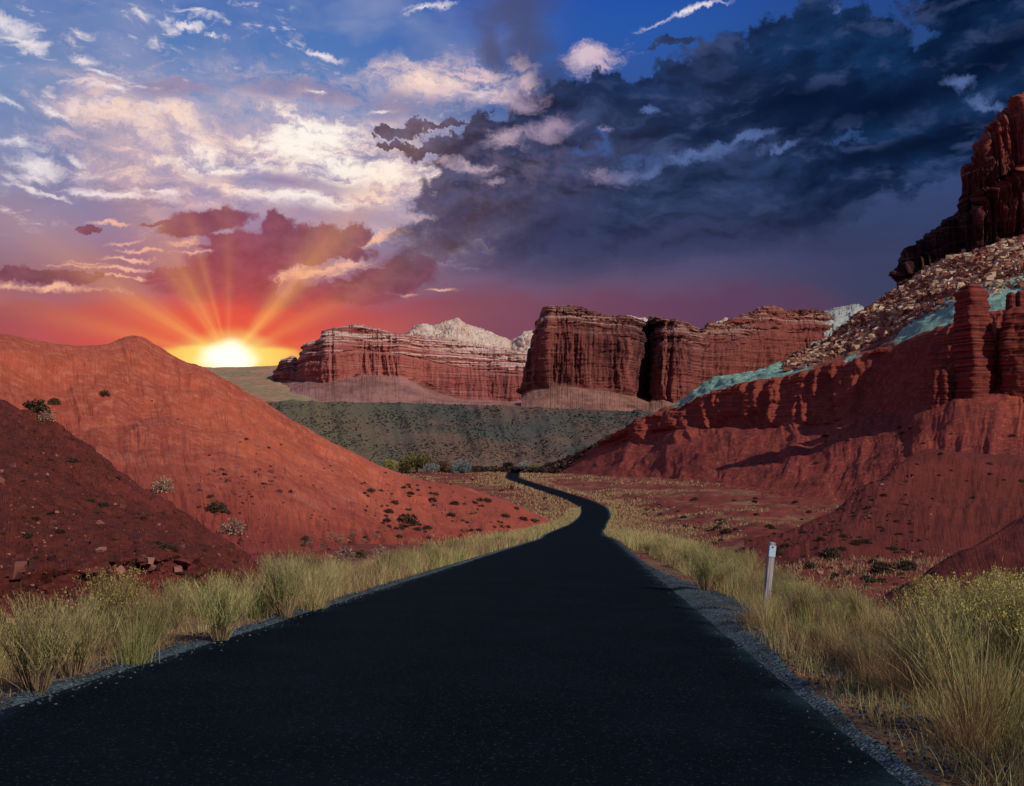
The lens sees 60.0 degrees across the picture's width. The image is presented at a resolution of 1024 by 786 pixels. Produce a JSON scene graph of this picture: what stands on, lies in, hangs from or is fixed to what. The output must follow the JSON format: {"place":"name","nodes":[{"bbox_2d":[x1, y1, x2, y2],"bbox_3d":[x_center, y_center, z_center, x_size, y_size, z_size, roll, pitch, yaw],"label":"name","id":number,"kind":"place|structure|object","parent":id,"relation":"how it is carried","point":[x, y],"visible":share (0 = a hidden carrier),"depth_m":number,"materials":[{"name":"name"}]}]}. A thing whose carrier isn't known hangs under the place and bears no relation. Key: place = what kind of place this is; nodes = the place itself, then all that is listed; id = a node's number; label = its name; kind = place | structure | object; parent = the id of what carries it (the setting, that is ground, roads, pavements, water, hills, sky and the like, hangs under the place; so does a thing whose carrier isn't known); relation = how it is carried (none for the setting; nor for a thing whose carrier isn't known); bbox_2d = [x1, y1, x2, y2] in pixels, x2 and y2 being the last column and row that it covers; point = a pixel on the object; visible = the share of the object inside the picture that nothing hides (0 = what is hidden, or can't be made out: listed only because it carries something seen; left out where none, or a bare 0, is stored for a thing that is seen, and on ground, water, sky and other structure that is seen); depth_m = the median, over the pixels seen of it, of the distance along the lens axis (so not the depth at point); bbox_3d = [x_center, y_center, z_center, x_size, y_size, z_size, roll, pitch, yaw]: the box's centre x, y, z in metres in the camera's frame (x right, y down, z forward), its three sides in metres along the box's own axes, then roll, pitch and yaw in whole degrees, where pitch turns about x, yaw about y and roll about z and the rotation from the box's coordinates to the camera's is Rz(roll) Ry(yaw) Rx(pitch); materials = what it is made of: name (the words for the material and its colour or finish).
{"place":"outdoors","nodes":[
{"label":"outdoors","id":0,"kind":"place"},
{"bbox_2d":[0,399,262,649],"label":"hill","id":1,"kind":"structure","parent":0,"point":[14,435],"depth_m":18.77,"materials":[{"name":"soil"}]},
{"bbox_2d":[35,411,56,421],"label":"scrub bush","id":2,"kind":"object","parent":1,"relation":"on","point":[51,415],"visible":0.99,"depth_m":26.71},
{"bbox_2d":[79,568,98,575],"bbox_3d":[-6.376,2.705,13.378,0.297,0.130,0.260,1,-3,-17],"label":"boulder","id":3,"kind":"object","parent":1,"relation":"on","point":[93,571],"visible":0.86,"depth_m":13.30,"materials":[{"name":"red stone"}]},
{"bbox_2d":[175,558,190,565],"bbox_3d":[-5.898,3.040,15.896,0.270,0.147,0.316,2,-4,-29],"label":"boulder","id":4,"kind":"object","parent":1,"relation":"on","point":[182,561],"visible":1,"depth_m":15.82,"materials":[{"name":"red stone"}]},
{"bbox_2d":[205,366,320,401],"bbox_3d":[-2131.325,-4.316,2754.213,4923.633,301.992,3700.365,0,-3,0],"label":"hill","id":5,"kind":"structure","parent":0,"point":[260,382],"depth_m":2145.19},
{"bbox_2d":[0,334,549,558],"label":"hill","id":6,"kind":"structure","parent":0,"point":[130,429],"depth_m":86.87,"materials":[{"name":"soil"}]},
{"bbox_2d":[22,398,51,413],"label":"scrub bush","id":7,"kind":"object","parent":6,"relation":"on","point":[28,404],"visible":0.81,"depth_m":79.10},
{"bbox_2d":[147,475,176,492],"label":"scrub bush","id":8,"kind":"object","parent":6,"relation":"on","point":[161,485],"visible":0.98,"depth_m":58.32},
{"bbox_2d":[202,500,225,512],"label":"scrub bush","id":9,"kind":"object","parent":6,"relation":"on","point":[220,507],"visible":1,"depth_m":55.06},
{"bbox_2d":[214,516,255,535],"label":"scrub bush","id":10,"kind":"object","parent":6,"relation":"on","point":[233,530],"visible":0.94,"depth_m":50.66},
{"bbox_2d":[328,546,361,560],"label":"scrub bush","id":11,"kind":"object","parent":6,"relation":"on","point":[346,553],"visible":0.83,"depth_m":37.05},
{"bbox_2d":[396,513,419,525],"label":"scrub bush","id":12,"kind":"object","parent":6,"relation":"on","point":[410,521],"visible":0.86,"depth_m":87.84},
{"bbox_2d":[272,324,526,405],"bbox_3d":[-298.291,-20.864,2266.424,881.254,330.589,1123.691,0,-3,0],"label":"mesa","id":13,"kind":"structure","parent":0,"point":[354,363],"depth_m":2115.39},
{"bbox_2d":[0,472,904,785],"bbox_3d":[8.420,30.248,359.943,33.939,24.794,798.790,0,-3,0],"label":"road","id":14,"kind":"structure","parent":0,"point":[580,650],"depth_m":7.30,"materials":[{"name":"asphalt"}]},
{"bbox_2d":[265,399,654,471],"bbox_3d":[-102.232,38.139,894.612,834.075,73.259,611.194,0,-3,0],"label":"hill","id":15,"kind":"structure","parent":0,"point":[533,429],"depth_m":766.94,"materials":[{"name":"soil"}]},
{"bbox_2d":[270,402,649,464],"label":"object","id":16,"kind":"object","parent":15,"relation":"on","point":[457,424],"visible":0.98,"depth_m":762.31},
{"bbox_2d":[403,318,532,351],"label":"hill","id":17,"kind":"structure","parent":0,"point":[458,329],"depth_m":2458.74,"materials":[{"name":"white stone"}]},
{"bbox_2d":[0,471,1023,785],"bbox_3d":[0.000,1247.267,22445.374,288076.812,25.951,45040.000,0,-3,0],"label":"ground","id":18,"kind":"structure","parent":0,"point":[716,497],"depth_m":134.07,"materials":[{"name":"soil"}]},
{"bbox_2d":[0,607,32,672],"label":"grass tuft","id":19,"kind":"object","parent":18,"relation":"on","point":[3,657],"visible":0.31,"depth_m":9.44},
{"bbox_2d":[0,583,97,692],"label":"grass tuft","id":20,"kind":"object","parent":18,"relation":"on","point":[32,655],"visible":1,"depth_m":7.77,"materials":[{"name":"green plant"}]},
{"bbox_2d":[5,586,144,678],"bbox_3d":[-4.377,2.374,8.745,1.176,0.926,1.278,-1,-6,33],"label":"grass tuft","id":21,"kind":"object","parent":18,"relation":"on","point":[82,650],"visible":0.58,"depth_m":8.78,"materials":[{"name":"green plant"}]},
{"bbox_2d":[66,560,154,655],"bbox_3d":[-4.718,2.541,10.442,0.979,1.165,1.220,5,-5,-23],"label":"rabbitbrush","id":22,"kind":"object","parent":18,"relation":"on","point":[116,597],"visible":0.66,"depth_m":10.38,"materials":[{"name":"green plant"}]},
{"bbox_2d":[94,602,192,666],"bbox_3d":[-3.966,2.574,9.442,1.442,0.702,1.361,-1,-3,10],"label":"grass tuft","id":23,"kind":"object","parent":18,"relation":"on","point":[133,655],"visible":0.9,"depth_m":9.45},
{"bbox_2d":[111,585,199,651],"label":"grass tuft","id":24,"kind":"object","parent":18,"relation":"on","point":[158,615],"visible":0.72,"depth_m":10.53,"materials":[{"name":"green plant"}]},
{"bbox_2d":[123,595,194,647],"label":"grass tuft","id":25,"kind":"object","parent":18,"relation":"on","point":[166,642],"visible":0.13,"depth_m":11.06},
{"bbox_2d":[139,574,220,628],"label":"rabbitbrush","id":26,"kind":"object","parent":18,"relation":"on","point":[181,600],"visible":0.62,"depth_m":13.28,"materials":[{"name":"green plant"}]},
{"bbox_2d":[184,578,214,616],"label":"grass tuft","id":27,"kind":"object","parent":18,"relation":"on","point":[197,613],"visible":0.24,"depth_m":15.09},
{"bbox_2d":[235,571,295,619],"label":"grass tuft","id":28,"kind":"object","parent":18,"relation":"on","point":[262,612],"visible":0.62,"depth_m":14.18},
{"bbox_2d":[230,545,341,616],"bbox_3d":[-3.714,3.018,14.263,1.536,1.191,1.545,0,-3,-42],"label":"grass tuft","id":29,"kind":"object","parent":18,"relation":"on","point":[279,579],"visible":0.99,"depth_m":14.09,"materials":[{"name":"green plant"}]},
{"bbox_2d":[0,507,580,709],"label":"gravel shoulder","id":30,"kind":"object","parent":18,"relation":"on","point":[54,687],"visible":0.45,"depth_m":10.97},
{"bbox_2d":[179,565,271,641],"bbox_3d":[-3.667,2.657,11.180,1.213,1.006,1.319,4,-5,-17],"label":"grass tuft","id":31,"kind":"object","parent":30,"relation":"on","point":[220,609],"visible":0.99,"depth_m":11.17,"materials":[{"name":"green plant"}]},
{"bbox_2d":[0,566,1023,785],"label":"gravel stones","id":32,"kind":"object","parent":30,"relation":"on","point":[808,683],"visible":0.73,"depth_m":8.17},
{"bbox_2d":[282,549,330,576],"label":"rabbitbrush","id":33,"kind":"object","parent":18,"relation":"on","point":[313,561],"visible":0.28,"depth_m":20.32,"materials":[{"name":"green plant"}]},
{"bbox_2d":[292,566,346,611],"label":"grass tuft","id":34,"kind":"object","parent":18,"relation":"on","point":[313,604],"visible":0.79,"depth_m":15.30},
{"bbox_2d":[300,563,350,601],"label":"rabbitbrush","id":35,"kind":"object","parent":18,"relation":"on","point":[327,578],"visible":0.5,"depth_m":17.07,"materials":[{"name":"green plant"}]},
{"bbox_2d":[360,553,411,580],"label":"grass tuft","id":36,"kind":"object","parent":18,"relation":"on","point":[390,568],"visible":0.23,"depth_m":22.95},
{"bbox_2d":[371,548,405,576],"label":"rabbitbrush","id":37,"kind":"object","parent":18,"relation":"on","point":[392,555],"visible":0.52,"depth_m":23.88,"materials":[{"name":"green plant"}]},
{"bbox_2d":[382,458,398,470],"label":"tree","id":38,"kind":"object","parent":18,"relation":"on","point":[389,465],"visible":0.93,"depth_m":557.25,"materials":[{"name":"green plant"}]},
{"bbox_2d":[396,452,431,472],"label":"tree","id":39,"kind":"object","parent":18,"relation":"on","point":[419,460],"visible":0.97,"depth_m":562.96,"materials":[{"name":"green plant"}]},
{"bbox_2d":[411,538,440,551],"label":"rabbitbrush","id":40,"kind":"object","parent":18,"relation":"on","point":[426,546],"visible":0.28,"depth_m":35.31,"materials":[{"name":"green plant"}]},
{"bbox_2d":[422,463,439,472],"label":"tree","id":41,"kind":"object","parent":18,"relation":"on","point":[434,467],"visible":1,"depth_m":551.35,"materials":[{"name":"grey plant"}]},
{"bbox_2d":[421,547,448,569],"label":"grass tuft","id":42,"kind":"object","parent":18,"relation":"on","point":[435,560],"visible":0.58,"depth_m":29.06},
{"bbox_2d":[434,457,451,472],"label":"bush","id":43,"kind":"object","parent":18,"relation":"on","point":[444,464],"visible":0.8,"depth_m":560.93,"materials":[{"name":"brown plant"}]},
{"bbox_2d":[450,459,472,473],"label":"tree","id":44,"kind":"object","parent":18,"relation":"on","point":[460,467],"visible":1,"depth_m":547.61,"materials":[{"name":"grey plant"}]},
{"bbox_2d":[0,410,931,639],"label":"loose stones","id":45,"kind":"object","parent":18,"relation":"on","point":[19,571],"visible":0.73,"depth_m":18.22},
{"bbox_2d":[0,506,1023,785],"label":"roadside grass","id":46,"kind":"structure","parent":18,"relation":"on","point":[374,576],"depth_m":12.45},
{"bbox_2d":[438,444,596,472],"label":"thicket","id":47,"kind":"object","parent":18,"relation":"on","point":[558,465],"visible":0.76,"depth_m":568.85,"materials":[{"name":"green plant"}]},
{"bbox_2d":[396,471,948,592],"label":"valley grass","id":48,"kind":"structure","parent":18,"relation":"on","point":[532,476],"depth_m":215.07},
{"bbox_2d":[676,543,707,560],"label":"rabbitbrush","id":49,"kind":"object","parent":18,"relation":"on","point":[689,551],"visible":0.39,"depth_m":30.31,"materials":[{"name":"green plant"}]},
{"bbox_2d":[711,565,730,588],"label":"rabbitbrush","id":50,"kind":"object","parent":18,"relation":"on","point":[721,576],"visible":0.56,"depth_m":20.81,"materials":[{"name":"green plant"}]},
{"bbox_2d":[708,544,741,568],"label":"rabbitbrush","id":51,"kind":"object","parent":18,"relation":"on","point":[728,554],"visible":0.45,"depth_m":28.31,"materials":[{"name":"green plant"}]},
{"bbox_2d":[720,561,750,575],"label":"rabbitbrush","id":52,"kind":"object","parent":18,"relation":"on","point":[733,566],"visible":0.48,"depth_m":22.97,"materials":[{"name":"green plant"}]},
{"bbox_2d":[723,573,753,591],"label":"rabbitbrush","id":53,"kind":"object","parent":18,"relation":"on","point":[737,578],"visible":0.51,"depth_m":19.12,"materials":[{"name":"green plant"}]},
{"bbox_2d":[735,548,766,568],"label":"rabbitbrush","id":54,"kind":"object","parent":18,"relation":"on","point":[749,555],"visible":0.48,"depth_m":27.77,"materials":[{"name":"green plant"}]},
{"bbox_2d":[737,552,777,578],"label":"grass tuft","id":55,"kind":"object","parent":18,"relation":"on","point":[756,568],"visible":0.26,"depth_m":23.61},
{"bbox_2d":[761,542,775,611],"bbox_3d":[4.274,3.249,14.821,0.112,1.513,0.106,7,-2,-4],"label":"marker post","id":56,"kind":"object","parent":18,"relation":"on","point":[771,553],"visible":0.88,"depth_m":14.80,"materials":[{"name":"white wood"}]},
{"bbox_2d":[754,594,784,621],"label":"grass tuft","id":57,"kind":"object","parent":18,"relation":"on","point":[774,608],"visible":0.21,"depth_m":13.91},
{"bbox_2d":[602,507,938,785],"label":"gravel shoulder","id":58,"kind":"object","parent":18,"relation":"on","point":[881,756],"visible":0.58,"depth_m":9.67},
{"bbox_2d":[670,541,736,589],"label":"rabbitbrush","id":59,"kind":"object","parent":58,"relation":"on","point":[706,570],"visible":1,"depth_m":19.76,"materials":[{"name":"green plant"}]},
{"bbox_2d":[707,592,775,625],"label":"grass tuft","id":60,"kind":"object","parent":58,"relation":"on","point":[751,610],"visible":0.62,"depth_m":12.89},
{"bbox_2d":[709,588,838,631],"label":"grass tuft","id":61,"kind":"object","parent":58,"relation":"on","point":[765,619],"visible":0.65,"depth_m":12.27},
{"bbox_2d":[755,564,800,594],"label":"rabbitbrush","id":62,"kind":"object","parent":18,"relation":"on","point":[786,572],"visible":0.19,"depth_m":18.12,"materials":[{"name":"green plant"}]},
{"bbox_2d":[759,569,799,594],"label":"rabbitbrush","id":63,"kind":"object","parent":18,"relation":"on","point":[781,576],"visible":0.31,"depth_m":17.55,"materials":[{"name":"green plant"}]},
{"bbox_2d":[757,617,809,645],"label":"grass tuft","id":64,"kind":"object","parent":18,"relation":"on","point":[787,632],"visible":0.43,"depth_m":11.18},
{"bbox_2d":[771,574,807,601],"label":"rabbitbrush","id":65,"kind":"object","parent":18,"relation":"on","point":[784,587],"visible":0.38,"depth_m":15.61,"materials":[{"name":"green plant"}]},
{"bbox_2d":[772,580,840,624],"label":"rabbitbrush","id":66,"kind":"object","parent":18,"relation":"on","point":[796,597],"visible":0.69,"depth_m":13.06,"materials":[{"name":"green plant"}]},
{"bbox_2d":[786,600,827,628],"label":"grass tuft","id":67,"kind":"object","parent":18,"relation":"on","point":[802,612],"visible":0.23,"depth_m":12.70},
{"bbox_2d":[793,622,840,647],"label":"rabbitbrush","id":68,"kind":"object","parent":18,"relation":"on","point":[813,630],"visible":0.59,"depth_m":10.71,"materials":[{"name":"green plant"}]},
{"bbox_2d":[793,632,853,659],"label":"grass tuft","id":69,"kind":"object","parent":18,"relation":"on","point":[826,645],"visible":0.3,"depth_m":10.09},
{"bbox_2d":[790,595,863,633],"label":"grass tuft","id":70,"kind":"object","parent":18,"relation":"on","point":[827,623],"visible":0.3,"depth_m":12.70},
{"bbox_2d":[779,627,889,664],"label":"grass tuft","id":71,"kind":"object","parent":18,"relation":"on","point":[835,651],"visible":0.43,"depth_m":9.90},
{"bbox_2d":[812,582,856,609],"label":"rabbitbrush","id":72,"kind":"object","parent":18,"relation":"on","point":[832,593],"visible":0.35,"depth_m":14.12,"materials":[{"name":"green plant"}]},
{"bbox_2d":[819,598,853,630],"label":"rabbitbrush","id":73,"kind":"object","parent":18,"relation":"on","point":[837,611],"visible":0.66,"depth_m":12.83,"materials":[{"name":"green plant"}]},
{"bbox_2d":[793,615,880,652],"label":"grass tuft","id":74,"kind":"object","parent":18,"relation":"on","point":[842,634],"visible":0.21,"depth_m":10.38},
{"bbox_2d":[825,581,882,626],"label":"grass tuft","id":75,"kind":"object","parent":18,"relation":"on","point":[851,603],"visible":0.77,"depth_m":13.10,"materials":[{"name":"green plant"}]},
{"bbox_2d":[834,628,895,670],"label":"rabbitbrush","id":76,"kind":"object","parent":18,"relation":"on","point":[867,643],"visible":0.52,"depth_m":8.90,"materials":[{"name":"green plant"}]},
{"bbox_2d":[834,593,898,634],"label":"grass tuft","id":77,"kind":"object","parent":18,"relation":"on","point":[866,620],"visible":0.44,"depth_m":12.44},
{"bbox_2d":[832,633,901,681],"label":"grass tuft","id":78,"kind":"object","parent":18,"relation":"on","point":[861,667],"visible":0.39,"depth_m":8.71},
{"bbox_2d":[849,661,898,692],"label":"grass tuft","id":79,"kind":"object","parent":18,"relation":"on","point":[875,681],"visible":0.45,"depth_m":8.22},
{"bbox_2d":[853,619,896,647],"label":"grass tuft","id":80,"kind":"object","parent":18,"relation":"on","point":[873,630],"visible":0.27,"depth_m":11.38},
{"bbox_2d":[870,561,894,573],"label":"scrub bush","id":81,"kind":"object","parent":18,"relation":"on","point":[880,565],"visible":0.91,"depth_m":71.88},
{"bbox_2d":[847,648,920,687],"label":"grass tuft","id":82,"kind":"object","parent":18,"relation":"on","point":[884,670],"visible":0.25,"depth_m":8.45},
{"bbox_2d":[774,629,997,680],"bbox_3d":[3.753,2.674,8.845,2.042,0.449,1.911,1,-3,-12],"label":"grass tuft","id":83,"kind":"object","parent":18,"relation":"on","point":[858,658],"visible":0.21,"depth_m":8.98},
{"bbox_2d":[897,560,918,570],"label":"scrub bush","id":84,"kind":"object","parent":18,"relation":"on","point":[907,563],"visible":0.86,"depth_m":73.50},
{"bbox_2d":[812,623,1005,709],"bbox_3d":[3.446,2.358,7.746,1.891,0.728,2.188,2,-5,4],"label":"grass tuft","id":85,"kind":"object","parent":18,"relation":"on","point":[907,685],"visible":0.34,"depth_m":7.61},
{"bbox_2d":[883,573,979,641],"bbox_3d":[4.886,2.573,10.078,1.266,1.049,1.117,-2,-4,26],"label":"rabbitbrush","id":86,"kind":"object","parent":18,"relation":"on","point":[917,583],"visible":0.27,"depth_m":10.14,"materials":[{"name":"green plant"}]},
{"bbox_2d":[855,608,1023,753],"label":"grass tuft","id":87,"kind":"object","parent":18,"relation":"on","point":[961,697],"visible":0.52,"depth_m":6.18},
{"bbox_2d":[869,677,1023,764],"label":"grass tuft","id":88,"kind":"object","parent":18,"relation":"on","point":[960,739],"visible":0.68,"depth_m":5.84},
{"bbox_2d":[870,581,1023,706],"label":"rabbitbrush","id":89,"kind":"object","parent":18,"relation":"on","point":[920,642],"visible":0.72,"depth_m":7.50,"materials":[{"name":"green plant"}]},
{"bbox_2d":[881,567,1023,684],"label":"rabbitbrush","id":90,"kind":"object","parent":18,"relation":"on","point":[949,588],"visible":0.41,"depth_m":8.70,"materials":[{"name":"green plant"}]},
{"bbox_2d":[884,620,1023,747],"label":"grass tuft","id":91,"kind":"object","parent":18,"relation":"on","point":[1015,715],"visible":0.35,"depth_m":6.20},
{"bbox_2d":[921,559,1023,682],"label":"rabbitbrush","id":92,"kind":"object","parent":18,"relation":"on","point":[1014,618],"visible":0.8,"depth_m":8.30,"materials":[{"name":"green plant"}]},
{"bbox_2d":[959,560,1023,617],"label":"rabbitbrush","id":93,"kind":"object","parent":18,"relation":"on","point":[995,570],"visible":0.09,"depth_m":11.12,"materials":[{"name":"green plant"}]},
{"bbox_2d":[972,656,1023,701],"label":"grass tuft","id":94,"kind":"object","parent":18,"relation":"on","point":[1005,678],"visible":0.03,"depth_m":7.39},
{"bbox_2d":[0,0,1023,367],"label":"sky","id":95,"kind":"structure","parent":0,"point":[213,183],"materials":[{"name":"blue"}]},
{"bbox_2d":[516,304,848,411],"bbox_3d":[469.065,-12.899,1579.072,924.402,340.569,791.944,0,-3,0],"label":"butte","id":96,"kind":"object","parent":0,"point":[580,357],"visible":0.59,"depth_m":1453.82,"materials":[{"name":"stone"}]},
{"bbox_2d":[559,234,1023,501],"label":"hill","id":97,"kind":"structure","parent":0,"point":[763,430],"depth_m":380.66,"materials":[{"name":"stone"}]},
{"bbox_2d":[781,235,1023,372],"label":"rubble","id":98,"kind":"object","parent":97,"relation":"on","point":[953,278],"visible":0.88,"depth_m":457.12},
{"bbox_2d":[929,368,953,408],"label":"rock pillar","id":99,"kind":"object","parent":97,"relation":"on","point":[942,386],"visible":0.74,"depth_m":320.43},
{"bbox_2d":[952,283,996,398],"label":"rock pillar","id":100,"kind":"object","parent":97,"relation":"on","point":[973,353],"visible":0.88,"depth_m":315.99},
{"bbox_2d":[998,307,1023,402],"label":"rock pillar","id":101,"kind":"object","parent":97,"relation":"on","point":[1011,351],"visible":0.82,"depth_m":310.19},
{"bbox_2d":[1005,292,1016,310],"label":"rock pillar","id":102,"kind":"object","parent":97,"relation":"on","point":[1010,300],"visible":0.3,"depth_m":319.40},
{"bbox_2d":[1015,290,1023,306],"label":"rock pillar","id":103,"kind":"object","parent":97,"relation":"on","point":[1019,294],"visible":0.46,"depth_m":318.89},
{"bbox_2d":[810,304,863,346],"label":"hill","id":104,"kind":"structure","parent":0,"point":[842,314],"depth_m":1671.05,"materials":[{"name":"stone"}]},
{"bbox_2d":[744,449,1023,570],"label":"hill","id":105,"kind":"structure","parent":0,"point":[959,517],"depth_m":103.68,"materials":[{"name":"soil"}]},
{"bbox_2d":[819,546,851,558],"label":"scrub bush","id":106,"kind":"object","parent":105,"relation":"on","point":[830,551],"visible":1,"depth_m":81.11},
{"bbox_2d":[872,515,1023,619],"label":"hill","id":107,"kind":"structure","parent":0,"point":[1006,543],"depth_m":47.73,"materials":[{"name":"soil"}]},
{"bbox_2d":[888,92,1023,285],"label":"cliff","id":108,"kind":"structure","parent":0,"point":[990,205],"depth_m":522.47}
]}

